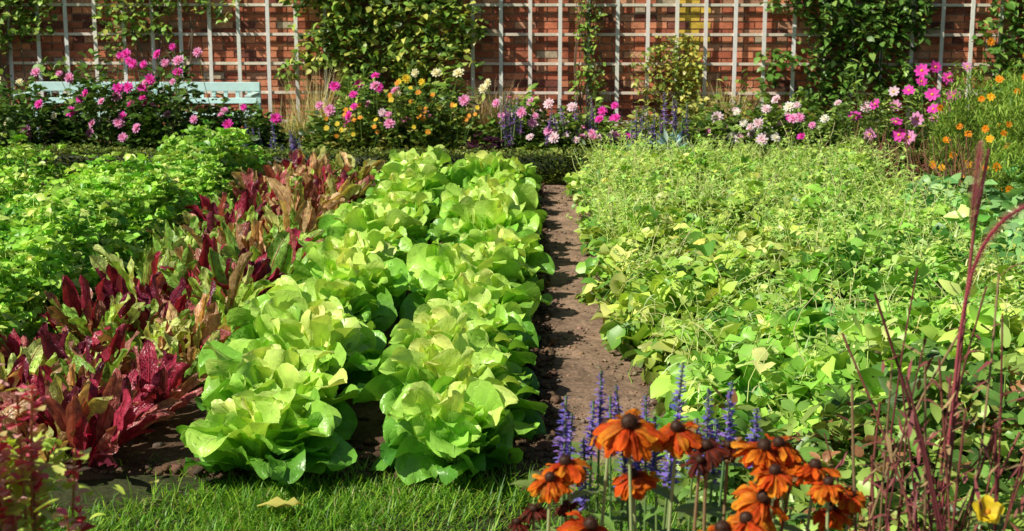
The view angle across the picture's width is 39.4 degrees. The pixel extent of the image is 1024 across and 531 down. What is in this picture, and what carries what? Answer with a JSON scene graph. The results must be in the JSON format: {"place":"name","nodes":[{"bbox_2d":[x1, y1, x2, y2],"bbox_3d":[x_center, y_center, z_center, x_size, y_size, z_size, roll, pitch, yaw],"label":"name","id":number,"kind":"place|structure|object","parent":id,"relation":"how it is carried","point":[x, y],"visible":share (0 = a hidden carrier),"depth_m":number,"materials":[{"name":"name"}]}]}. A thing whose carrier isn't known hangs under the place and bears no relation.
{"place":"outdoors","nodes":[
{"label":"outdoors","id":0,"kind":"place"},
{"bbox_2d":[0,363,158,530],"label":"snapdragon plant","id":1,"kind":"object","parent":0,"point":[29,476],"visible":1,"depth_m":2.55,"materials":[{"name":"green plant"}]},
{"bbox_2d":[272,58,369,148],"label":"ornamental grass","id":2,"kind":"object","parent":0,"point":[312,104],"depth_m":13.62,"materials":[{"name":"beige plant"}]},
{"bbox_2d":[1,140,1013,493],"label":"garden soil","id":3,"kind":"structure","parent":0,"point":[169,434],"depth_m":5.24,"materials":[{"name":"brown soil"}]},
{"bbox_2d":[0,322,61,368],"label":"chard plant","id":4,"kind":"object","parent":3,"relation":"on","point":[14,341],"visible":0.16,"depth_m":6.13,"materials":[{"name":"red plant"}]},
{"bbox_2d":[0,0,68,105],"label":"climbing vine","id":5,"kind":"object","parent":3,"relation":"on","point":[23,31],"visible":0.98,"depth_m":14.75,"materials":[{"name":"green plant"}]},
{"bbox_2d":[0,133,76,206],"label":"celery row","id":6,"kind":"object","parent":3,"relation":"on","point":[13,182],"visible":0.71,"depth_m":10.86,"materials":[{"name":"green plant"}]},
{"bbox_2d":[7,338,71,379],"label":"chard plant","id":7,"kind":"object","parent":3,"relation":"on","point":[36,358],"visible":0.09,"depth_m":5.72,"materials":[{"name":"green plant"}]},
{"bbox_2d":[0,64,88,151],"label":"dahlia plant","id":8,"kind":"object","parent":3,"relation":"on","point":[25,125],"visible":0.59,"depth_m":12.92,"materials":[{"name":"green plant"}]},
{"bbox_2d":[0,361,105,447],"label":"chard plant","id":9,"kind":"object","parent":3,"relation":"on","point":[40,384],"visible":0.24,"depth_m":5.21,"materials":[{"name":"red plant"}]},
{"bbox_2d":[0,373,112,462],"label":"chard plant","id":10,"kind":"object","parent":3,"relation":"on","point":[98,405],"visible":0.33,"depth_m":5.00,"materials":[{"name":"green plant"}]},
{"bbox_2d":[37,275,135,345],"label":"chard plant","id":11,"kind":"object","parent":3,"relation":"on","point":[92,312],"visible":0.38,"depth_m":6.51,"materials":[{"name":"red plant"}]},
{"bbox_2d":[40,323,139,379],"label":"chard plant","id":12,"kind":"object","parent":3,"relation":"on","point":[51,344],"visible":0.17,"depth_m":5.76,"materials":[{"name":"red plant"}]},
{"bbox_2d":[52,333,127,391],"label":"chard plant","id":13,"kind":"object","parent":3,"relation":"on","point":[111,366],"visible":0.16,"depth_m":5.57,"materials":[{"name":"green plant"}]},
{"bbox_2d":[45,292,150,345],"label":"chard plant","id":14,"kind":"object","parent":3,"relation":"on","point":[69,317],"visible":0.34,"depth_m":6.36,"materials":[{"name":"green plant"}]},
{"bbox_2d":[37,48,163,152],"bbox_3d":[-3.775,-1.454,13.183,1.183,1.094,1.070,0,11,2],"label":"dahlia plant","id":15,"kind":"object","parent":3,"relation":"on","point":[89,107],"visible":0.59,"depth_m":12.98,"materials":[{"name":"green plant"}]},
{"bbox_2d":[39,368,175,468],"bbox_3d":[-1.450,0.542,5.019,0.421,0.360,0.518,3,12,14],"label":"chard plant","id":16,"kind":"object","parent":3,"relation":"on","point":[113,428],"visible":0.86,"depth_m":4.99,"materials":[{"name":"red plant"}]},
{"bbox_2d":[13,82,261,137],"bbox_3d":[-3.726,-1.478,14.325,2.360,0.685,0.530,0,11,2],"label":"garden bench","id":17,"kind":"object","parent":3,"relation":"on","point":[226,87],"visible":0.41,"depth_m":14.46,"materials":[{"name":"paint"}]},
{"bbox_2d":[0,114,274,363],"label":"celery row","id":18,"kind":"object","parent":3,"relation":"on","point":[47,243],"visible":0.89,"depth_m":8.32,"materials":[{"name":"green plant"}]},
{"bbox_2d":[97,368,181,419],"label":"chard plant","id":19,"kind":"object","parent":3,"relation":"on","point":[128,383],"visible":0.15,"depth_m":5.27,"materials":[{"name":"red plant"}]},
{"bbox_2d":[94,251,185,310],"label":"chard plant","id":20,"kind":"object","parent":3,"relation":"on","point":[115,284],"visible":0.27,"depth_m":6.92,"materials":[{"name":"red plant"}]},
{"bbox_2d":[89,244,196,304],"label":"chard plant","id":21,"kind":"object","parent":3,"relation":"on","point":[145,273],"visible":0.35,"depth_m":7.17,"materials":[{"name":"green plant"}]},
{"bbox_2d":[95,298,191,350],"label":"chard plant","id":22,"kind":"object","parent":3,"relation":"on","point":[107,335],"visible":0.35,"depth_m":6.27,"materials":[{"name":"green plant"}]},
{"bbox_2d":[86,339,207,424],"bbox_3d":[-1.365,0.460,5.482,0.440,0.328,0.414,-10,15,-40],"label":"chard plant","id":23,"kind":"object","parent":3,"relation":"on","point":[165,381],"visible":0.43,"depth_m":5.51,"materials":[{"name":"red plant"}]},
{"bbox_2d":[90,0,239,133],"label":"climbing vine","id":24,"kind":"object","parent":3,"relation":"on","point":[160,29],"visible":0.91,"depth_m":14.74,"materials":[{"name":"green plant"}]},
{"bbox_2d":[109,40,227,152],"bbox_3d":[-3.138,-1.468,13.056,1.124,1.172,1.075,0,11,2],"label":"dahlia plant","id":25,"kind":"object","parent":3,"relation":"on","point":[173,113],"visible":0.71,"depth_m":12.80,"materials":[{"name":"green plant"}]},
{"bbox_2d":[134,274,215,318],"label":"chard plant","id":26,"kind":"object","parent":3,"relation":"on","point":[181,303],"visible":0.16,"depth_m":6.81,"materials":[{"name":"red plant"}]},
{"bbox_2d":[138,319,220,377],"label":"chard plant","id":27,"kind":"object","parent":3,"relation":"on","point":[193,352],"visible":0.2,"depth_m":6.10,"materials":[{"name":"green plant"}]},
{"bbox_2d":[140,293,240,359],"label":"chard plant","id":28,"kind":"object","parent":3,"relation":"on","point":[211,318],"visible":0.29,"depth_m":6.40,"materials":[{"name":"brown plant"}]},
{"bbox_2d":[159,233,270,291],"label":"chard plant","id":29,"kind":"object","parent":3,"relation":"on","point":[200,256],"visible":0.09,"depth_m":7.29,"materials":[{"name":"red plant"}]},
{"bbox_2d":[157,247,278,312],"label":"chard plant","id":30,"kind":"object","parent":3,"relation":"on","point":[244,289],"visible":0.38,"depth_m":7.00,"materials":[{"name":"green plant"}]},
{"bbox_2d":[186,247,284,299],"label":"chard plant","id":31,"kind":"object","parent":3,"relation":"on","point":[261,270],"visible":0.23,"depth_m":7.27,"materials":[{"name":"red plant"}]},
{"bbox_2d":[192,47,289,150],"bbox_3d":[-2.482,-1.460,13.145,0.909,1.122,1.061,0,11,2],"label":"dahlia plant","id":32,"kind":"object","parent":3,"relation":"on","point":[257,120],"visible":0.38,"depth_m":13.01,"materials":[{"name":"green plant"}]},
{"bbox_2d":[217,221,304,292],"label":"chard plant","id":33,"kind":"object","parent":3,"relation":"on","point":[279,252],"visible":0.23,"depth_m":7.61,"materials":[{"name":"green plant"}]},
{"bbox_2d":[176,378,356,484],"bbox_3d":[-0.872,0.579,4.933,0.618,0.320,0.555,1,6,44],"label":"lettuce","id":34,"kind":"object","parent":3,"relation":"on","point":[262,432],"visible":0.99,"depth_m":4.85,"materials":[{"name":"green plant"}]},
{"bbox_2d":[194,340,359,443],"bbox_3d":[-0.913,0.502,5.352,0.608,0.425,0.766,-6,13,-26],"label":"lettuce","id":35,"kind":"object","parent":3,"relation":"on","point":[229,371],"visible":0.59,"depth_m":5.27,"materials":[{"name":"green plant"}]},
{"bbox_2d":[260,200,323,239],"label":"chard plant","id":36,"kind":"object","parent":3,"relation":"on","point":[304,219],"visible":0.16,"depth_m":8.58,"materials":[{"name":"brown plant"}]},
{"bbox_2d":[224,275,385,349],"bbox_3d":[-0.898,0.281,6.221,0.704,0.405,0.745,18,19,41],"label":"lettuce","id":37,"kind":"object","parent":3,"relation":"on","point":[285,292],"visible":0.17,"depth_m":6.15,"materials":[{"name":"green plant"}]},
{"bbox_2d":[228,303,382,389],"bbox_3d":[-0.856,0.386,5.820,0.651,0.481,0.841,11,22,31],"label":"lettuce","id":38,"kind":"object","parent":3,"relation":"on","point":[335,330],"visible":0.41,"depth_m":5.75,"materials":[{"name":"green plant"}]},
{"bbox_2d":[267,173,343,215],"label":"chard plant","id":39,"kind":"object","parent":3,"relation":"on","point":[307,191],"visible":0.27,"depth_m":9.29,"materials":[{"name":"brown plant"}]},
{"bbox_2d":[4,183,680,482],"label":"soil clods","id":40,"kind":"object","parent":3,"relation":"on","point":[543,443],"visible":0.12,"depth_m":5.78,"materials":[{"name":"brown soil"}]},
{"bbox_2d":[298,277,397,339],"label":"lettuce","id":41,"kind":"object","parent":3,"relation":"on","point":[356,299],"visible":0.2,"depth_m":6.67,"materials":[{"name":"green plant"}]},
{"bbox_2d":[287,228,410,306],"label":"lettuce","id":42,"kind":"object","parent":3,"relation":"on","point":[373,241],"visible":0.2,"depth_m":7.55,"materials":[{"name":"green plant"}]},
{"bbox_2d":[292,247,408,308],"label":"lettuce","id":43,"kind":"object","parent":3,"relation":"on","point":[376,275],"visible":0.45,"depth_m":7.04,"materials":[{"name":"green plant"}]},
{"bbox_2d":[297,63,405,152],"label":"dahlia plant","id":44,"kind":"object","parent":3,"relation":"on","point":[318,135],"visible":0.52,"depth_m":12.89,"materials":[{"name":"green plant"}]},
{"bbox_2d":[318,103,394,152],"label":"rudbeckia bush","id":45,"kind":"object","parent":3,"relation":"on","point":[344,130],"visible":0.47,"depth_m":12.74,"materials":[{"name":"green plant"}]},
{"bbox_2d":[335,150,384,182],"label":"chard plant","id":46,"kind":"object","parent":3,"relation":"on","point":[366,168],"visible":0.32,"depth_m":11.44,"materials":[{"name":"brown plant"}]},
{"bbox_2d":[318,199,426,243],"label":"lettuce","id":47,"kind":"object","parent":3,"relation":"on","point":[404,222],"visible":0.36,"depth_m":8.33,"materials":[{"name":"green plant"}]},
{"bbox_2d":[273,0,489,119],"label":"climbing vine","id":48,"kind":"object","parent":3,"relation":"on","point":[355,14],"visible":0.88,"depth_m":14.63,"materials":[{"name":"green plant"}]},
{"bbox_2d":[357,177,440,221],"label":"lettuce","id":49,"kind":"object","parent":3,"relation":"on","point":[385,187],"visible":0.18,"depth_m":9.72,"materials":[{"name":"green plant"}]},
{"bbox_2d":[357,78,444,152],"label":"rudbeckia bush","id":50,"kind":"object","parent":3,"relation":"on","point":[390,94],"visible":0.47,"depth_m":12.68,"materials":[{"name":"green plant"}]},
{"bbox_2d":[362,189,440,240],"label":"lettuce","id":51,"kind":"object","parent":3,"relation":"on","point":[417,200],"visible":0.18,"depth_m":9.35,"materials":[{"name":"green plant"}]},
{"bbox_2d":[371,168,447,217],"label":"lettuce","id":52,"kind":"object","parent":3,"relation":"on","point":[437,183],"visible":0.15,"depth_m":10.17,"materials":[{"name":"green plant"}]},
{"bbox_2d":[366,44,483,151],"bbox_3d":[-0.778,-1.433,12.988,1.115,1.130,1.074,0,11,2],"label":"dahlia plant","id":53,"kind":"object","parent":3,"relation":"on","point":[452,95],"visible":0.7,"depth_m":12.81,"materials":[{"name":"green plant"}]},
{"bbox_2d":[408,99,484,152],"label":"rudbeckia bush","id":54,"kind":"object","parent":3,"relation":"on","point":[458,127],"visible":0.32,"depth_m":12.73,"materials":[{"name":"green plant"}]},
{"bbox_2d":[370,376,522,484],"bbox_3d":[-0.249,0.554,4.974,0.546,0.349,0.490,0,6,39],"label":"lettuce","id":55,"kind":"object","parent":3,"relation":"on","point":[465,424],"visible":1,"depth_m":4.87,"materials":[{"name":"green plant"}]},
{"bbox_2d":[352,328,547,439],"bbox_3d":[-0.200,0.480,5.407,0.654,0.427,0.640,9,14,37],"label":"lettuce","id":56,"kind":"object","parent":3,"relation":"on","point":[436,362],"visible":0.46,"depth_m":5.34,"materials":[{"name":"green plant"}]},
{"bbox_2d":[370,302,539,399],"bbox_3d":[-0.262,0.401,5.878,0.643,0.440,0.599,-6,13,-27],"label":"lettuce","id":57,"kind":"object","parent":3,"relation":"on","point":[464,318],"visible":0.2,"depth_m":5.83,"materials":[{"name":"green plant"}]},
{"bbox_2d":[390,286,537,367],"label":"lettuce","id":58,"kind":"object","parent":3,"relation":"on","point":[510,315],"visible":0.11,"depth_m":6.30,"materials":[{"name":"green plant"}]},
{"bbox_2d":[396,238,552,320],"bbox_3d":[-0.215,0.085,7.197,0.732,0.458,0.770,8,14,33],"label":"lettuce","id":59,"kind":"object","parent":3,"relation":"on","point":[430,266],"visible":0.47,"depth_m":7.14,"materials":[{"name":"green plant"}]},
{"bbox_2d":[425,268,540,346],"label":"lettuce","id":60,"kind":"object","parent":3,"relation":"on","point":[525,296],"visible":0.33,"depth_m":6.65,"materials":[{"name":"green plant"}]},
{"bbox_2d":[423,178,546,245],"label":"lettuce","id":61,"kind":"object","parent":3,"relation":"on","point":[526,195],"visible":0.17,"depth_m":9.02,"materials":[{"name":"green plant"}]},
{"bbox_2d":[0,142,972,183],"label":"box hedge","id":62,"kind":"object","parent":3,"relation":"on","point":[552,168],"visible":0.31,"depth_m":12.15,"materials":[{"name":"green plant"}]},
{"bbox_2d":[441,192,541,243],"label":"lettuce","id":63,"kind":"object","parent":3,"relation":"on","point":[483,213],"visible":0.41,"depth_m":8.47,"materials":[{"name":"green plant"}]},
{"bbox_2d":[450,150,542,200],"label":"lettuce","id":64,"kind":"object","parent":3,"relation":"on","point":[479,165],"visible":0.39,"depth_m":10.78,"materials":[{"name":"green plant"}]},
{"bbox_2d":[455,224,554,274],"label":"lettuce","id":65,"kind":"object","parent":3,"relation":"on","point":[536,255],"visible":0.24,"depth_m":8.04,"materials":[{"name":"green plant"}]},
{"bbox_2d":[0,0,1023,142],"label":"bricks","id":66,"kind":"object","parent":3,"relation":"on","point":[230,42],"visible":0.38,"depth_m":14.85,"materials":[{"name":"red brick"}]},
{"bbox_2d":[4,0,331,124],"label":"garden trellis","id":67,"kind":"object","parent":66,"relation":"attached to","point":[211,63],"visible":0.36,"depth_m":14.86,"materials":[{"name":"paint"}]},
{"bbox_2d":[467,0,1017,126],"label":"garden trellis","id":68,"kind":"object","parent":66,"relation":"attached to","point":[617,34],"visible":0.43,"depth_m":14.71,"materials":[{"name":"paint"}]},
{"bbox_2d":[0,0,1023,138],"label":"trellis","id":69,"kind":"object","parent":3,"relation":"on","point":[568,43],"depth_m":14.87,"materials":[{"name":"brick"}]},
{"bbox_2d":[475,78,569,151],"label":"dahlia plant","id":70,"kind":"object","parent":3,"relation":"on","point":[530,121],"visible":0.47,"depth_m":12.86,"materials":[{"name":"green plant"}]},
{"bbox_2d":[533,93,640,153],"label":"dahlia plant","id":71,"kind":"object","parent":3,"relation":"on","point":[602,128],"visible":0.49,"depth_m":12.71,"materials":[{"name":"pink plant"}]},
{"bbox_2d":[568,0,607,121],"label":"climbing vine","id":72,"kind":"object","parent":3,"relation":"on","point":[582,29],"visible":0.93,"depth_m":14.70,"materials":[{"name":"green plant"}]},
{"bbox_2d":[624,91,689,150],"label":"salvia plant","id":73,"kind":"object","parent":3,"relation":"on","point":[675,122],"visible":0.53,"depth_m":12.56,"materials":[{"name":"purple plant"}]},
{"bbox_2d":[614,99,700,141],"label":"border shrub","id":74,"kind":"object","parent":3,"relation":"on","point":[670,129],"visible":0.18,"depth_m":13.78,"materials":[{"name":"green plant"}]},
{"bbox_2d":[627,33,711,125],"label":"climbing vine","id":75,"kind":"object","parent":3,"relation":"on","point":[676,86],"visible":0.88,"depth_m":14.67,"materials":[{"name":"green plant"}]},
{"bbox_2d":[669,94,769,154],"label":"dahlia plant","id":76,"kind":"object","parent":3,"relation":"on","point":[715,123],"visible":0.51,"depth_m":12.72,"materials":[{"name":"green plant"}]},
{"bbox_2d":[679,69,783,141],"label":"border shrub","id":77,"kind":"object","parent":3,"relation":"on","point":[701,105],"visible":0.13,"depth_m":13.74,"materials":[{"name":"green plant"}]},
{"bbox_2d":[561,122,1023,485],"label":"bean plants","id":78,"kind":"object","parent":3,"relation":"on","point":[771,263],"visible":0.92,"depth_m":6.69,"materials":[{"name":"green plant"}]},
{"bbox_2d":[734,86,870,151],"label":"dahlia plant","id":79,"kind":"object","parent":3,"relation":"on","point":[774,120],"visible":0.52,"depth_m":12.78,"materials":[{"name":"green plant"}]},
{"bbox_2d":[754,0,945,128],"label":"climbing vine","id":80,"kind":"object","parent":3,"relation":"on","point":[837,31],"visible":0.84,"depth_m":14.53,"materials":[{"name":"green plant"}]},
{"bbox_2d":[811,58,924,153],"bbox_3d":[3.214,-1.353,12.892,1.073,1.010,1.046,0,11,2],"label":"cosmos plant","id":81,"kind":"object","parent":3,"relation":"on","point":[854,116],"visible":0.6,"depth_m":12.75,"materials":[{"name":"green plant"}]},
{"bbox_2d":[872,60,982,154],"bbox_3d":[3.755,-1.371,12.881,1.048,1.051,1.086,0,11,2],"label":"cosmos plant","id":82,"kind":"object","parent":3,"relation":"on","point":[921,70],"visible":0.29,"depth_m":12.60,"materials":[{"name":"pink plant"}]},
{"bbox_2d":[895,161,1023,270],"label":"squash plants","id":83,"kind":"object","parent":3,"relation":"on","point":[1009,200],"visible":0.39,"depth_m":8.62,"materials":[{"name":"green plant"}]},
{"bbox_2d":[924,53,1023,192],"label":"orange cosmos plant","id":84,"kind":"object","parent":3,"relation":"on","point":[963,113],"visible":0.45,"depth_m":10.81,"materials":[{"name":"green plant"}]},
{"bbox_2d":[967,125,1023,198],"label":"orange cosmos plant","id":85,"kind":"object","parent":3,"relation":"on","point":[996,168],"visible":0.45,"depth_m":9.35,"materials":[{"name":"green plant"}]},
{"bbox_2d":[970,37,1023,190],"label":"orange cosmos plant","id":86,"kind":"object","parent":3,"relation":"on","point":[1007,123],"visible":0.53,"depth_m":10.15,"materials":[{"name":"green plant"}]},
{"bbox_2d":[971,0,1023,121],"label":"climbing vine","id":87,"kind":"object","parent":3,"relation":"on","point":[997,49],"visible":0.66,"depth_m":14.46,"materials":[{"name":"green plant"}]},
{"bbox_2d":[14,452,1021,530],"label":"grass lawn","id":88,"kind":"structure","parent":0,"point":[136,483],"depth_m":4.75,"materials":[{"name":"green plant"}]},
{"bbox_2d":[527,471,572,530],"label":"gloriosa daisy","id":89,"kind":"object","parent":88,"relation":"on","point":[550,486],"visible":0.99,"depth_m":2.58,"materials":[{"name":"orange plant"}]},
{"bbox_2d":[541,453,592,530],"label":"gloriosa daisy","id":90,"kind":"object","parent":88,"relation":"on","point":[568,468],"visible":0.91,"depth_m":2.61,"materials":[{"name":"orange plant"}]},
{"bbox_2d":[592,408,668,530],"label":"gloriosa daisy","id":91,"kind":"object","parent":88,"relation":"on","point":[628,434],"visible":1,"depth_m":2.59,"materials":[{"name":"orange plant"}]},
{"bbox_2d":[507,362,777,530],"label":"blue salvia plant","id":92,"kind":"object","parent":88,"relation":"on","point":[651,517],"visible":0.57,"depth_m":3.00,"materials":[{"name":"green plant"}]},
{"bbox_2d":[612,465,681,530],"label":"gloriosa daisy","id":93,"kind":"object","parent":88,"relation":"on","point":[643,482],"visible":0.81,"depth_m":2.67,"materials":[{"name":"orange plant"}]},
{"bbox_2d":[651,419,702,530],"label":"gloriosa daisy","id":94,"kind":"object","parent":88,"relation":"on","point":[680,441],"visible":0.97,"depth_m":2.62,"materials":[{"name":"orange plant"}]},
{"bbox_2d":[672,437,729,530],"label":"gloriosa daisy","id":95,"kind":"object","parent":88,"relation":"on","point":[714,455],"visible":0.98,"depth_m":2.60,"materials":[{"name":"brown plant"}]},
{"bbox_2d":[701,439,787,515],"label":"gloriosa daisy","id":96,"kind":"object","parent":88,"relation":"on","point":[757,454],"visible":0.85,"depth_m":2.60,"materials":[{"name":"orange plant"}]},
{"bbox_2d":[731,481,788,530],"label":"gloriosa daisy","id":97,"kind":"object","parent":88,"relation":"on","point":[756,503],"visible":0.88,"depth_m":2.56,"materials":[{"name":"orange plant"}]},
{"bbox_2d":[748,463,794,517],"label":"gloriosa daisy","id":98,"kind":"object","parent":88,"relation":"on","point":[774,480],"visible":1,"depth_m":2.54,"materials":[{"name":"orange plant"}]},
{"bbox_2d":[764,433,800,524],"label":"gloriosa daisy","id":99,"kind":"object","parent":88,"relation":"on","point":[786,453],"visible":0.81,"depth_m":2.62,"materials":[{"name":"orange plant"}]},
{"bbox_2d":[775,457,841,530],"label":"gloriosa daisy","id":100,"kind":"object","parent":88,"relation":"on","point":[813,469],"visible":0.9,"depth_m":2.60,"materials":[{"name":"orange plant"}]},
{"bbox_2d":[803,476,852,530],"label":"gloriosa daisy","id":101,"kind":"object","parent":88,"relation":"on","point":[828,491],"visible":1,"depth_m":2.56,"materials":[{"name":"orange plant"}]},
{"bbox_2d":[812,502,851,530],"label":"gloriosa daisy","id":102,"kind":"object","parent":88,"relation":"on","point":[837,518],"visible":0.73,"depth_m":2.61,"materials":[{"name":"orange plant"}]},
{"bbox_2d":[657,322,1023,530],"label":"border foliage","id":103,"kind":"object","parent":88,"relation":"on","point":[809,445],"visible":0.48,"depth_m":4.31,"materials":[{"name":"green plant"}]},
{"bbox_2d":[921,472,1023,530],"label":"yellow cinquefoil plant","id":104,"kind":"object","parent":88,"relation":"on","point":[992,510],"visible":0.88,"depth_m":2.62,"materials":[{"name":"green plant"}]},
{"bbox_2d":[523,185,675,492],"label":"garden path","id":105,"kind":"structure","parent":0,"point":[581,370],"depth_m":6.59,"materials":[{"name":"soil"}]},
{"bbox_2d":[780,139,1023,530],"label":"fountain grass","id":106,"kind":"object","parent":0,"point":[937,508],"depth_m":2.68,"materials":[{"name":"red plant"}]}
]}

